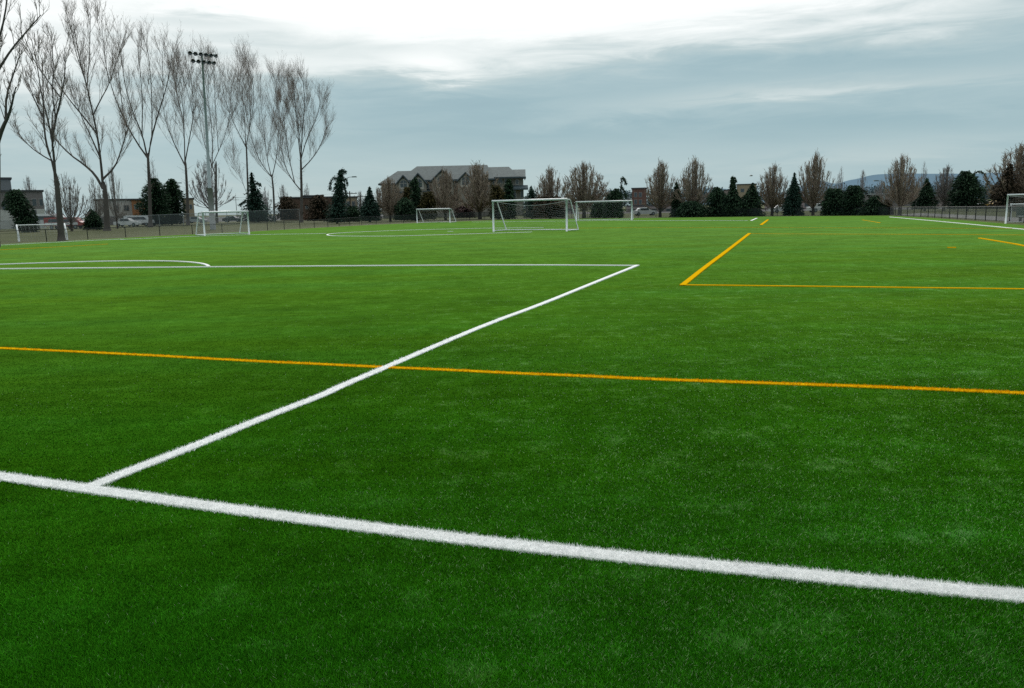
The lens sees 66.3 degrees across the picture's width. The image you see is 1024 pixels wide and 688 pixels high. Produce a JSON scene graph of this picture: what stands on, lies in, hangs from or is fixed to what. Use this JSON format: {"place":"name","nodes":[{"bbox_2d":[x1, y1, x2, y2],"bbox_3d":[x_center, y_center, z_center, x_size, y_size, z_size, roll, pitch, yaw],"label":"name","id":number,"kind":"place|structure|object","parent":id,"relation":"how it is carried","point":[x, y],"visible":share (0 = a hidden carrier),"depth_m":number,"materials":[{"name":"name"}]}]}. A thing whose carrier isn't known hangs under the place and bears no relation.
{"place":"outdoors","nodes":[
{"label":"outdoors","id":0,"kind":"place"},
{"bbox_2d":[93,199,132,224],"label":"warehouse","id":1,"kind":"structure","parent":0,"point":[128,210],"depth_m":189.12,"materials":[{"name":"paint"}]},
{"bbox_2d":[183,198,194,222],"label":"tan building","id":2,"kind":"structure","parent":0,"point":[191,205],"depth_m":197.38,"materials":[{"name":"paint"}]},
{"bbox_2d":[201,214,482,221],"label":"parking lot","id":3,"kind":"structure","parent":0,"point":[219,219],"depth_m":366.52,"materials":[{"name":"asphalt"}]},
{"bbox_2d":[279,196,344,219],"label":"brick building","id":4,"kind":"structure","parent":3,"relation":"on","point":[297,199],"depth_m":213.02,"materials":[{"name":"brick"}]},
{"bbox_2d":[378,165,527,218],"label":"apartment building","id":5,"kind":"structure","parent":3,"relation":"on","point":[424,175],"depth_m":202.69,"materials":[{"name":"beige paint"}]},
{"bbox_2d":[346,196,357,209],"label":"tan building","id":6,"kind":"structure","parent":0,"point":[353,200],"depth_m":201.87,"materials":[{"name":"paint"}]},
{"bbox_2d":[0,216,1023,687],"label":"playing field","id":7,"kind":"structure","parent":0,"point":[394,246],"depth_m":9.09,"materials":[{"name":"plastic"}]},
{"bbox_2d":[0,260,209,265],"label":"white field line","id":8,"kind":"object","parent":7,"relation":"on","point":[205,264],"visible":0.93,"depth_m":32.20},
{"bbox_2d":[196,211,249,235],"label":"soccer goal","id":9,"kind":"object","parent":7,"relation":"on","point":[202,218],"visible":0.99,"depth_m":71.22,"materials":[{"name":"metal"}]},
{"bbox_2d":[0,264,633,268],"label":"white field line","id":10,"kind":"object","parent":7,"relation":"on","point":[338,265],"visible":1,"depth_m":26.52,"materials":[{"name":"paint"}]},
{"bbox_2d":[76,265,639,491],"bbox_3d":[0.464,-0.726,14.666,0.280,0.027,20.374,2,10,19],"label":"white field line","id":11,"kind":"object","parent":7,"relation":"on","point":[128,471],"visible":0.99,"depth_m":7.25,"materials":[{"name":"paint"}]},
{"bbox_2d":[326,227,543,235],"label":"white field line","id":12,"kind":"object","parent":7,"relation":"on","point":[440,234],"visible":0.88,"depth_m":67.81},
{"bbox_2d":[416,208,455,222],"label":"soccer goal","id":13,"kind":"object","parent":7,"relation":"on","point":[449,219],"visible":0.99,"depth_m":116.13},
{"bbox_2d":[0,471,1023,603],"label":"white field line","id":14,"kind":"object","parent":7,"relation":"on","point":[888,582],"visible":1,"depth_m":4.15,"materials":[{"name":"paint"}]},
{"bbox_2d":[0,346,1023,394],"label":"yellow field line","id":15,"kind":"object","parent":7,"relation":"on","point":[958,389],"visible":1,"depth_m":8.49,"materials":[{"name":"paint"}]},
{"bbox_2d":[492,198,578,231],"bbox_3d":[1.837,-10.280,62.542,6.810,2.521,2.126,5,11,31],"label":"soccer goal","id":16,"kind":"object","parent":7,"relation":"on","point":[549,199],"visible":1,"depth_m":62.24,"materials":[{"name":"metal"}]},
{"bbox_2d":[576,200,632,220],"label":"soccer goal","id":17,"kind":"object","parent":7,"relation":"on","point":[611,202],"visible":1,"depth_m":104.84,"materials":[{"name":"metal"}]},
{"bbox_2d":[509,220,747,221],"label":"white field line","id":18,"kind":"object","parent":7,"relation":"on","point":[658,220],"visible":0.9,"depth_m":94.01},
{"bbox_2d":[679,233,750,285],"bbox_3d":[9.170,-4.036,32.747,0.236,0.031,32.306,2,10,19],"label":"yellow field line","id":19,"kind":"object","parent":7,"relation":"on","point":[698,272],"visible":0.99,"depth_m":24.30,"materials":[{"name":"paint"}]},
{"bbox_2d":[656,227,1023,228],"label":"yellow field line","id":20,"kind":"object","parent":7,"relation":"on","point":[780,227],"visible":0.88,"depth_m":59.63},
{"bbox_2d":[682,284,1023,288],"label":"yellow field line","id":21,"kind":"object","parent":7,"relation":"on","point":[848,286],"visible":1,"depth_m":16.65,"materials":[{"name":"paint"}]},
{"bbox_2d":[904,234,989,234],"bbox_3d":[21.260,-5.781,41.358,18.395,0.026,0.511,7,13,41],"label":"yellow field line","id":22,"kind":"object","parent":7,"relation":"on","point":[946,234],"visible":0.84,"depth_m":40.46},
{"bbox_2d":[893,217,1023,229],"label":"white field line","id":23,"kind":"object","parent":7,"relation":"on","point":[962,223],"visible":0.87,"depth_m":57.16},
{"bbox_2d":[0,199,1023,243],"bbox_3d":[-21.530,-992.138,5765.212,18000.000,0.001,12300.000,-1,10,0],"label":"ground","id":24,"kind":"structure","parent":0,"point":[8,236],"depth_m":110.28,"materials":[{"name":"grey plant"}]},
{"bbox_2d":[1,189,39,232],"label":"conifer","id":25,"kind":"object","parent":24,"relation":"on","point":[16,203],"visible":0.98,"depth_m":108.21,"materials":[{"name":"green plant"}]},
{"bbox_2d":[0,190,46,228],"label":"commercial building","id":26,"kind":"structure","parent":24,"relation":"on","point":[36,198],"depth_m":153.45,"materials":[{"name":"paint"}]},
{"bbox_2d":[1,177,11,189],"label":"rooftop building","id":27,"kind":"structure","parent":26,"relation":"on","point":[5,183],"depth_m":157.26,"materials":[{"name":"concrete"}]},
{"bbox_2d":[0,0,48,246],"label":"poplar tree","id":28,"kind":"object","parent":24,"relation":"on","point":[6,116],"visible":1,"depth_m":50.25,"materials":[{"name":"brown plant"}]},
{"bbox_2d":[8,14,73,240],"bbox_3d":[-36.810,-16.864,62.291,7.522,17.458,4.202,8,13,41],"label":"poplar tree","id":29,"kind":"object","parent":24,"relation":"on","point":[60,222],"visible":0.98,"depth_m":62.48,"materials":[{"name":"brown plant"}]},
{"bbox_2d":[16,223,67,241],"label":"training goal","id":30,"kind":"object","parent":24,"relation":"on","point":[48,227],"visible":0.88,"depth_m":65.02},
{"bbox_2d":[44,189,54,213],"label":"bare tree","id":31,"kind":"object","parent":24,"relation":"on","point":[48,200],"visible":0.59,"depth_m":169.02,"materials":[{"name":"brown plant"}]},
{"bbox_2d":[34,214,66,228],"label":"parked van","id":32,"kind":"object","parent":24,"relation":"on","point":[41,217],"visible":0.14,"depth_m":138.89,"materials":[{"name":"white paint"}]},
{"bbox_2d":[43,217,83,228],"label":"parked van","id":33,"kind":"object","parent":24,"relation":"on","point":[79,223],"visible":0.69,"depth_m":137.16,"materials":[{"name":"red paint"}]},
{"bbox_2d":[45,172,89,230],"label":"bare tree","id":34,"kind":"object","parent":24,"relation":"on","point":[71,205],"visible":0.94,"depth_m":110.33,"materials":[{"name":"brown plant"}]},
{"bbox_2d":[33,0,141,230],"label":"poplar tree","id":35,"kind":"object","parent":24,"relation":"on","point":[106,205],"visible":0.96,"depth_m":105.05,"materials":[{"name":"brown plant"}]},
{"bbox_2d":[82,209,103,229],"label":"bush","id":36,"kind":"object","parent":24,"relation":"on","point":[94,221],"visible":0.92,"depth_m":113.54,"materials":[{"name":"green plant"}]},
{"bbox_2d":[82,178,103,215],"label":"bare tree","id":37,"kind":"object","parent":24,"relation":"on","point":[99,203],"visible":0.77,"depth_m":133.75,"materials":[{"name":"brown plant"}]},
{"bbox_2d":[106,167,126,228],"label":"bare tree","id":38,"kind":"object","parent":24,"relation":"on","point":[116,209],"visible":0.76,"depth_m":124.03,"materials":[{"name":"brown plant"}]},
{"bbox_2d":[113,218,141,226],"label":"parked car","id":39,"kind":"object","parent":24,"relation":"on","point":[127,221],"visible":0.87,"depth_m":150.46,"materials":[{"name":"white paint"}]},
{"bbox_2d":[130,199,144,214],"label":"brick building","id":40,"kind":"structure","parent":24,"relation":"on","point":[133,201],"depth_m":184.11,"materials":[{"name":"brick"}]},
{"bbox_2d":[93,14,182,226],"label":"poplar tree","id":41,"kind":"object","parent":24,"relation":"on","point":[146,154],"visible":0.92,"depth_m":130.54,"materials":[{"name":"brown plant"}]},
{"bbox_2d":[124,215,154,225],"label":"parked van","id":42,"kind":"object","parent":24,"relation":"on","point":[143,219],"visible":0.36,"depth_m":153.93,"materials":[{"name":"white paint"}]},
{"bbox_2d":[4,209,299,228],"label":"chain link fence","id":43,"kind":"object","parent":24,"relation":"on","point":[172,214],"visible":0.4,"depth_m":133.44,"materials":[{"name":"grey"}]},
{"bbox_2d":[134,178,174,225],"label":"pine tree","id":44,"kind":"object","parent":24,"relation":"on","point":[160,203],"visible":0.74,"depth_m":156.21,"materials":[{"name":"green plant"}]},
{"bbox_2d":[161,178,185,224],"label":"pine tree","id":45,"kind":"object","parent":24,"relation":"on","point":[174,192],"visible":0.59,"depth_m":163.99,"materials":[{"name":"green plant"}]},
{"bbox_2d":[148,31,202,224],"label":"poplar tree","id":46,"kind":"object","parent":24,"relation":"on","point":[176,77],"visible":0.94,"depth_m":148.48,"materials":[{"name":"brown plant"}]},
{"bbox_2d":[12,217,359,241],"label":"chain link fence","id":47,"kind":"object","parent":24,"relation":"on","point":[178,225],"visible":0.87,"depth_m":75.22,"materials":[{"name":"grey"}]},
{"bbox_2d":[185,216,207,222],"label":"parked car","id":48,"kind":"object","parent":24,"relation":"on","point":[193,219],"visible":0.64,"depth_m":187.68,"materials":[{"name":"silver metal"}]},
{"bbox_2d":[188,51,217,229],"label":"floodlight mast","id":49,"kind":"object","parent":24,"relation":"on","point":[209,188],"visible":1,"depth_m":97.97,"materials":[{"name":"metal"}]},
{"bbox_2d":[188,155,235,209],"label":"bare tree","id":50,"kind":"object","parent":24,"relation":"on","point":[199,188],"visible":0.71,"depth_m":521.79,"materials":[{"name":"brown plant"}]},
{"bbox_2d":[186,33,249,222],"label":"poplar tree","id":51,"kind":"object","parent":24,"relation":"on","point":[208,58],"visible":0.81,"depth_m":175.60,"materials":[{"name":"brown plant"}]},
{"bbox_2d":[213,34,262,220],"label":"poplar tree","id":52,"kind":"object","parent":24,"relation":"on","point":[244,63],"visible":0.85,"depth_m":196.48,"materials":[{"name":"brown plant"}]},
{"bbox_2d":[232,172,285,221],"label":"conifer","id":53,"kind":"object","parent":24,"relation":"on","point":[254,205],"visible":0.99,"depth_m":183.75,"materials":[{"name":"green plant"}]},
{"bbox_2d":[235,50,295,215],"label":"poplar tree","id":54,"kind":"object","parent":24,"relation":"on","point":[279,77],"visible":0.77,"depth_m":205.93,"materials":[{"name":"brown plant"}]},
{"bbox_2d":[261,188,275,217],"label":"bare tree","id":55,"kind":"object","parent":24,"relation":"on","point":[266,202],"visible":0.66,"depth_m":404.51,"materials":[{"name":"brown plant"}]},
{"bbox_2d":[273,196,299,219],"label":"bush","id":56,"kind":"object","parent":24,"relation":"on","point":[286,202],"visible":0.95,"depth_m":168.13,"materials":[{"name":"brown plant"}]},
{"bbox_2d":[265,56,334,221],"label":"poplar tree","id":57,"kind":"object","parent":24,"relation":"on","point":[293,100],"visible":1,"depth_m":153.46,"materials":[{"name":"brown plant"}]},
{"bbox_2d":[301,194,331,221],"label":"bush","id":58,"kind":"object","parent":24,"relation":"on","point":[318,202],"visible":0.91,"depth_m":145.44,"materials":[{"name":"brown plant"}]},
{"bbox_2d":[323,169,350,223],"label":"conifer","id":59,"kind":"object","parent":24,"relation":"on","point":[337,208],"visible":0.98,"depth_m":128.67,"materials":[{"name":"green plant"}]},
{"bbox_2d":[345,206,362,221],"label":"bush","id":60,"kind":"object","parent":24,"relation":"on","point":[354,211],"visible":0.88,"depth_m":131.70,"materials":[{"name":"green plant"}]},
{"bbox_2d":[359,186,384,221],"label":"conifer","id":61,"kind":"object","parent":24,"relation":"on","point":[369,207],"visible":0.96,"depth_m":140.15,"materials":[{"name":"green plant"}]},
{"bbox_2d":[376,175,403,220],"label":"ornamental tree","id":62,"kind":"object","parent":24,"relation":"on","point":[389,199],"visible":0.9,"depth_m":141.56,"materials":[{"name":"brown plant"}]},
{"bbox_2d":[392,197,417,220],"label":"bush","id":63,"kind":"object","parent":24,"relation":"on","point":[406,210],"visible":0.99,"depth_m":140.54,"materials":[{"name":"green plant"}]},
{"bbox_2d":[407,177,425,220],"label":"conifer","id":64,"kind":"object","parent":24,"relation":"on","point":[415,196],"visible":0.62,"depth_m":142.72,"materials":[{"name":"green plant"}]},
{"bbox_2d":[417,191,438,219],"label":"bush","id":65,"kind":"object","parent":24,"relation":"on","point":[427,199],"visible":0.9,"depth_m":141.51,"materials":[{"name":"green plant"}]},
{"bbox_2d":[428,166,462,219],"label":"ornamental tree","id":66,"kind":"object","parent":24,"relation":"on","point":[444,187],"visible":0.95,"depth_m":142.63,"materials":[{"name":"brown plant"}]},
{"bbox_2d":[451,205,477,218],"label":"bush","id":67,"kind":"object","parent":24,"relation":"on","point":[461,212],"visible":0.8,"depth_m":148.54,"materials":[{"name":"brown plant"}]},
{"bbox_2d":[454,160,504,218],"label":"ornamental tree","id":68,"kind":"object","parent":24,"relation":"on","point":[478,199],"visible":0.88,"depth_m":145.11,"materials":[{"name":"brown plant"}]},
{"bbox_2d":[486,185,507,218],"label":"conifer","id":69,"kind":"object","parent":24,"relation":"on","point":[496,192],"visible":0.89,"depth_m":136.97,"materials":[{"name":"green plant"}]},
{"bbox_2d":[502,179,519,218],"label":"conifer","id":70,"kind":"object","parent":24,"relation":"on","point":[509,190],"visible":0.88,"depth_m":137.22,"materials":[{"name":"green plant"}]},
{"bbox_2d":[522,185,537,218],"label":"conifer","id":71,"kind":"object","parent":24,"relation":"on","point":[531,193],"visible":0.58,"depth_m":135.95,"materials":[{"name":"green plant"}]},
{"bbox_2d":[530,196,568,217],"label":"bush","id":72,"kind":"object","parent":24,"relation":"on","point":[556,212],"visible":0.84,"depth_m":132.78,"materials":[{"name":"green plant"}]},
{"bbox_2d":[534,164,569,207],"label":"ornamental tree","id":73,"kind":"object","parent":24,"relation":"on","point":[548,186],"visible":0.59,"depth_m":135.30,"materials":[{"name":"brown plant"}]},
{"bbox_2d":[556,160,609,217],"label":"ornamental tree","id":74,"kind":"object","parent":24,"relation":"on","point":[584,190],"visible":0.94,"depth_m":130.10,"materials":[{"name":"brown plant"}]},
{"bbox_2d":[588,202,604,217],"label":"bush","id":75,"kind":"object","parent":24,"relation":"on","point":[598,212],"visible":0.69,"depth_m":124.61,"materials":[{"name":"green plant"}]},
{"bbox_2d":[601,176,627,217],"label":"conifer","id":76,"kind":"object","parent":24,"relation":"on","point":[615,194],"visible":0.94,"depth_m":121.77,"materials":[{"name":"green plant"}]},
{"bbox_2d":[361,207,888,224],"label":"chain link fence","id":77,"kind":"object","parent":24,"relation":"on","point":[587,212],"visible":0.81,"depth_m":115.35,"materials":[{"name":"black"}]},
{"bbox_2d":[631,187,646,204],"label":"brick building","id":78,"kind":"structure","parent":24,"relation":"on","point":[638,196],"depth_m":255.31,"materials":[{"name":"brick"}]},
{"bbox_2d":[633,207,657,215],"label":"parked car","id":79,"kind":"object","parent":24,"relation":"on","point":[639,211],"visible":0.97,"depth_m":147.67,"materials":[{"name":"white paint"}]},
{"bbox_2d":[626,204,673,211],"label":"building","id":80,"kind":"structure","parent":24,"relation":"on","point":[652,207],"depth_m":230.45,"materials":[{"name":"paint"}]},
{"bbox_2d":[641,156,680,216],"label":"ornamental tree","id":81,"kind":"object","parent":24,"relation":"on","point":[659,193],"visible":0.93,"depth_m":120.65,"materials":[{"name":"brown plant"}]},
{"bbox_2d":[669,182,682,216],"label":"conifer","id":82,"kind":"object","parent":24,"relation":"on","point":[676,202],"visible":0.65,"depth_m":120.09,"materials":[{"name":"green plant"}]},
{"bbox_2d":[591,186,763,206],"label":"distant wood","id":83,"kind":"object","parent":24,"relation":"on","point":[628,191],"visible":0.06,"depth_m":1508.14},
{"bbox_2d":[357,185,1014,209],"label":"distant wood","id":84,"kind":"object","parent":24,"relation":"on","point":[649,203],"visible":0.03,"depth_m":631.05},
{"bbox_2d":[669,201,709,216],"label":"bush","id":85,"kind":"object","parent":24,"relation":"on","point":[690,209],"visible":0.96,"depth_m":115.82,"materials":[{"name":"green plant"}]},
{"bbox_2d":[670,155,713,204],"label":"ornamental tree","id":86,"kind":"object","parent":24,"relation":"on","point":[689,186],"visible":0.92,"depth_m":118.52,"materials":[{"name":"brown plant"}]},
{"bbox_2d":[702,187,731,216],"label":"tree","id":87,"kind":"object","parent":24,"relation":"on","point":[716,201],"visible":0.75,"depth_m":114.86,"materials":[{"name":"green plant"}]},
{"bbox_2d":[720,176,742,216],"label":"cypress tree","id":88,"kind":"object","parent":24,"relation":"on","point":[732,196],"visible":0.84,"depth_m":113.47,"materials":[{"name":"green plant"}]},
{"bbox_2d":[737,183,767,216],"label":"cypress tree","id":89,"kind":"object","parent":24,"relation":"on","point":[749,199],"visible":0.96,"depth_m":112.38,"materials":[{"name":"green plant"}]},
{"bbox_2d":[756,163,789,215],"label":"ornamental tree","id":90,"kind":"object","parent":24,"relation":"on","point":[771,199],"visible":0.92,"depth_m":112.95,"materials":[{"name":"brown plant"}]},
{"bbox_2d":[780,172,804,215],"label":"conifer","id":91,"kind":"object","parent":24,"relation":"on","point":[792,205],"visible":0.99,"depth_m":107.98,"materials":[{"name":"green plant"}]},
{"bbox_2d":[799,148,836,214],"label":"ornamental tree","id":92,"kind":"object","parent":24,"relation":"on","point":[813,173],"visible":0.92,"depth_m":107.94,"materials":[{"name":"brown plant"}]},
{"bbox_2d":[818,188,844,215],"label":"tree","id":93,"kind":"object","parent":24,"relation":"on","point":[831,204],"visible":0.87,"depth_m":103.30,"materials":[{"name":"green plant"}]},
{"bbox_2d":[840,185,870,215],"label":"tree","id":94,"kind":"object","parent":24,"relation":"on","point":[854,196],"visible":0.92,"depth_m":101.56,"materials":[{"name":"green plant"}]},
{"bbox_2d":[855,195,889,215],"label":"bush","id":95,"kind":"object","parent":24,"relation":"on","point":[872,201],"visible":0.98,"depth_m":99.56,"materials":[{"name":"green plant"}]},
{"bbox_2d":[877,153,927,206],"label":"ornamental tree","id":96,"kind":"object","parent":24,"relation":"on","point":[900,197],"visible":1,"depth_m":97.03,"materials":[{"name":"brown plant"}]},
{"bbox_2d":[817,182,992,198],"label":"distant wood","id":97,"kind":"object","parent":24,"relation":"on","point":[871,188],"visible":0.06,"depth_m":1608.64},
{"bbox_2d":[908,178,940,206],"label":"conifer","id":98,"kind":"object","parent":24,"relation":"on","point":[926,198],"visible":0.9,"depth_m":124.84,"materials":[{"name":"green plant"}]},
{"bbox_2d":[934,164,955,206],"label":"bare tree","id":99,"kind":"object","parent":24,"relation":"on","point":[942,190],"visible":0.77,"depth_m":124.67,"materials":[{"name":"brown plant"}]},
{"bbox_2d":[889,206,1023,222],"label":"chain link fence","id":100,"kind":"object","parent":24,"relation":"on","point":[992,213],"visible":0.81,"depth_m":69.29,"materials":[{"name":"grey"}]},
{"bbox_2d":[942,170,989,206],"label":"conifer","id":101,"kind":"object","parent":24,"relation":"on","point":[967,189],"visible":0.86,"depth_m":118.89,"materials":[{"name":"green plant"}]},
{"bbox_2d":[978,164,1023,205],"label":"conifer","id":102,"kind":"object","parent":24,"relation":"on","point":[1000,199],"visible":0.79,"depth_m":107.75,"materials":[{"name":"green plant"}]},
{"bbox_2d":[980,140,1023,199],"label":"ornamental tree","id":103,"kind":"object","parent":24,"relation":"on","point":[1018,164],"visible":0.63,"depth_m":108.76,"materials":[{"name":"brown plant"}]},
{"bbox_2d":[1005,194,1023,223],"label":"soccer goal","id":104,"kind":"object","parent":24,"relation":"on","point":[1013,195],"visible":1,"depth_m":56.04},
{"bbox_2d":[0,0,1023,217],"label":"sky","id":105,"kind":"structure","parent":0,"point":[742,88],"materials":[{"name":"grey"}]},
{"bbox_2d":[736,183,756,196],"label":"tan building","id":106,"kind":"structure","parent":0,"point":[742,189],"depth_m":323.50,"materials":[{"name":"paint"}]},
{"bbox_2d":[864,193,915,206],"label":"building","id":107,"kind":"structure","parent":0,"point":[866,197],"depth_m":233.97,"materials":[{"name":"paint"}]},
{"bbox_2d":[799,173,1001,198],"bbox_3d":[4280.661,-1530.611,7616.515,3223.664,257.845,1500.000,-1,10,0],"label":"hills","id":108,"kind":"structure","parent":0,"point":[879,177],"depth_m":7296.34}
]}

